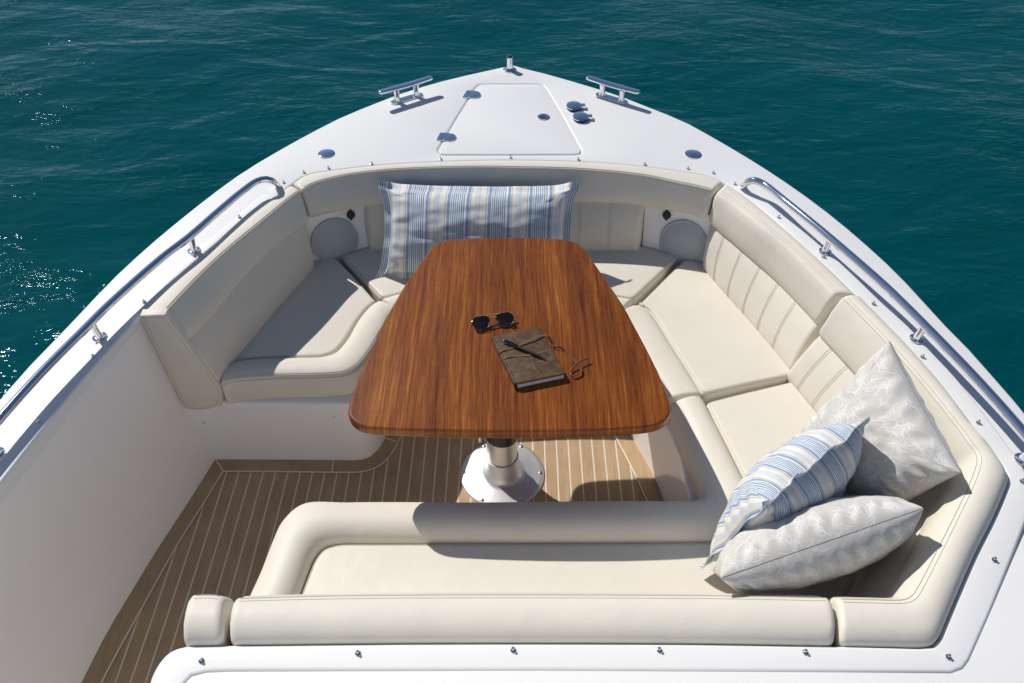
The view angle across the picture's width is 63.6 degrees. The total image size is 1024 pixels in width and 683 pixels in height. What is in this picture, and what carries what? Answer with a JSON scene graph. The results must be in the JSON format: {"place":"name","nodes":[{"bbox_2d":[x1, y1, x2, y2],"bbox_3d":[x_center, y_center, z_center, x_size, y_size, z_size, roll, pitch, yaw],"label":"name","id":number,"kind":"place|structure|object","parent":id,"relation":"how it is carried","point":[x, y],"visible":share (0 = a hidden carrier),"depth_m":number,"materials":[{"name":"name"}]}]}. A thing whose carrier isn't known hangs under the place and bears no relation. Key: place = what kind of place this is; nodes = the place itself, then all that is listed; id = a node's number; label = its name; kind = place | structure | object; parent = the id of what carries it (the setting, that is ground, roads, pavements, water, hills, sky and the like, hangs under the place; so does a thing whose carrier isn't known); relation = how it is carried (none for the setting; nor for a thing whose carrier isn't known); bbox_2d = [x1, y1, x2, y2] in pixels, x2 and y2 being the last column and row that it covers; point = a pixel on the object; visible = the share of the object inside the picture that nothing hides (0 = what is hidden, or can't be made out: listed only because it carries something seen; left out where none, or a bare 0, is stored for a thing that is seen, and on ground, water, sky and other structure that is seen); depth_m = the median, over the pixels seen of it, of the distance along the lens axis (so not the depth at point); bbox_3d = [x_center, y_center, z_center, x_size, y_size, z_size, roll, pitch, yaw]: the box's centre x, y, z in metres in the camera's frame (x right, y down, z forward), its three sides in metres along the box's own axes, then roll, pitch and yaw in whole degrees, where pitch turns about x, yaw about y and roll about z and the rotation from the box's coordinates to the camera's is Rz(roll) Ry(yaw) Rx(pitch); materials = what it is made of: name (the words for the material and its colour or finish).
{"place":"outdoors","nodes":[
{"label":"outdoors","id":0,"kind":"place"},
{"bbox_2d":[0,0,1023,412],"bbox_3d":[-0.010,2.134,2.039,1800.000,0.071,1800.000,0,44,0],"label":"water","id":1,"kind":"structure","parent":0,"point":[890,132],"depth_m":6.15,"materials":[{"name":"teal liquid"}]},
{"bbox_2d":[0,55,1023,682],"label":"motor boat","id":2,"kind":"object","parent":1,"relation":"on","point":[140,505],"visible":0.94,"depth_m":2.62,"materials":[{"name":"white paint"}]},
{"bbox_2d":[184,595,233,646],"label":"backrest cushion","id":3,"kind":"object","parent":2,"relation":"attached to","point":[207,619],"visible":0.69,"depth_m":1.81,"materials":[{"name":"beige leather"}]},
{"bbox_2d":[140,186,313,409],"bbox_3d":[-0.940,-0.170,2.911,0.187,0.438,0.799,13,45,13],"label":"backrest cushion","id":4,"kind":"object","parent":2,"relation":"attached to","point":[207,315],"visible":0.94,"depth_m":2.77,"materials":[{"name":"beige leather"}]},
{"bbox_2d":[221,258,392,403],"bbox_3d":[-0.692,-0.021,2.957,0.495,0.128,0.732,17,46,17],"label":"seat cushion","id":5,"kind":"object","parent":2,"relation":"on","point":[316,335],"visible":0.81,"depth_m":2.85,"materials":[{"name":"beige leather"}]},
{"bbox_2d":[294,160,721,250],"bbox_3d":[-0.013,-0.494,3.214,1.592,0.354,0.229,0,44,0],"label":"backrest cushion","id":6,"kind":"object","parent":2,"relation":"attached to","point":[611,202],"visible":0.59,"depth_m":3.14,"materials":[{"name":"beige leather"}]},
{"bbox_2d":[348,238,670,501],"bbox_3d":[-0.006,0.197,2.754,0.884,0.710,0.864,0,44,0],"label":"pedestal table","id":7,"kind":"object","parent":2,"relation":"on","point":[433,366],"visible":0.96,"depth_m":2.44,"materials":[{"name":"brown wood"}]},
{"bbox_2d":[471,311,516,332],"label":"sunglasses","id":8,"kind":"object","parent":7,"relation":"on","point":[482,322],"visible":1,"depth_m":2.49,"materials":[{"name":"black"}]},
{"bbox_2d":[491,328,588,388],"bbox_3d":[0.088,0.034,2.387,0.249,0.032,0.210,-12,45,-12],"label":"notebook","id":9,"kind":"object","parent":7,"relation":"on","point":[523,369],"visible":1,"depth_m":2.36,"materials":[{"name":"brown leather"}]},
{"bbox_2d":[502,339,546,359],"bbox_3d":[0.036,0.022,2.376,0.150,0.016,0.010,22,48,21],"label":"ballpoint pen","id":10,"kind":"object","parent":9,"relation":"on","point":[510,343],"visible":1,"depth_m":2.38,"materials":[{"name":"black"}]},
{"bbox_2d":[343,246,676,308],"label":"seat cushion","id":11,"kind":"object","parent":2,"relation":"on","point":[637,277],"visible":0.18,"depth_m":3.15,"materials":[{"name":"beige leather"}]},
{"bbox_2d":[376,180,577,278],"bbox_3d":[-0.133,-0.406,3.085,0.757,0.320,0.280,0,44,0],"label":"pillow","id":12,"kind":"object","parent":11,"relation":"on","point":[421,221],"visible":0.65,"depth_m":3.01,"materials":[{"name":"fabric"}]},
{"bbox_2d":[230,593,834,646],"bbox_3d":[0.046,0.688,1.982,1.355,0.347,0.228,0,44,0],"label":"backrest cushion","id":13,"kind":"object","parent":2,"relation":"attached to","point":[548,618],"visible":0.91,"depth_m":1.81,"materials":[{"name":"beige leather"}]},
{"bbox_2d":[250,382,861,598],"bbox_3d":[0.224,0.464,2.445,1.852,0.140,0.949,0,44,0],"label":"seat cushion","id":14,"kind":"object","parent":2,"relation":"on","point":[726,445],"visible":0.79,"depth_m":2.30,"materials":[{"name":"beige leather"}]},
{"bbox_2d":[697,417,869,569],"bbox_3d":[0.767,0.372,2.208,0.624,0.392,0.216,-30,51,-28],"label":"pillow","id":15,"kind":"object","parent":14,"relation":"on","point":[804,470],"visible":0.81,"depth_m":2.07,"materials":[{"name":"fabric"}]},
{"bbox_2d":[713,496,922,593],"bbox_3d":[0.778,0.499,2.076,0.702,0.337,0.236,-13,45,-14],"label":"pillow","id":16,"kind":"object","parent":14,"relation":"on","point":[830,539],"visible":0.96,"depth_m":1.93,"materials":[{"name":"grey fabric"}]},
{"bbox_2d":[796,341,960,500],"bbox_3d":[1.013,0.289,2.273,0.264,0.352,0.423,-12,45,-12],"label":"pillow","id":17,"kind":"object","parent":14,"relation":"on","point":[906,454],"visible":0.64,"depth_m":2.18,"materials":[{"name":"grey fabric"}]},
{"bbox_2d":[625,259,789,418],"bbox_3d":[0.644,-0.032,2.975,0.497,0.128,0.675,-13,45,-14],"label":"seat cushion","id":18,"kind":"object","parent":2,"relation":"on","point":[703,339],"visible":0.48,"depth_m":2.87,"materials":[{"name":"beige leather"}]},
{"bbox_2d":[703,185,855,369],"bbox_3d":[0.885,-0.229,2.926,0.151,0.374,0.712,-15,46,-15],"label":"backrest cushion","id":19,"kind":"object","parent":2,"relation":"attached to","point":[783,290],"visible":0.95,"depth_m":2.85,"materials":[{"name":"beige leather"}]},
{"bbox_2d":[787,295,1007,648],"bbox_3d":[1.043,0.394,2.269,0.470,0.382,1.155,8,44,9],"label":"backrest cushion","id":20,"kind":"object","parent":2,"relation":"attached to","point":[902,595],"visible":0.7,"depth_m":2.08,"materials":[{"name":"beige leather"}]}
]}

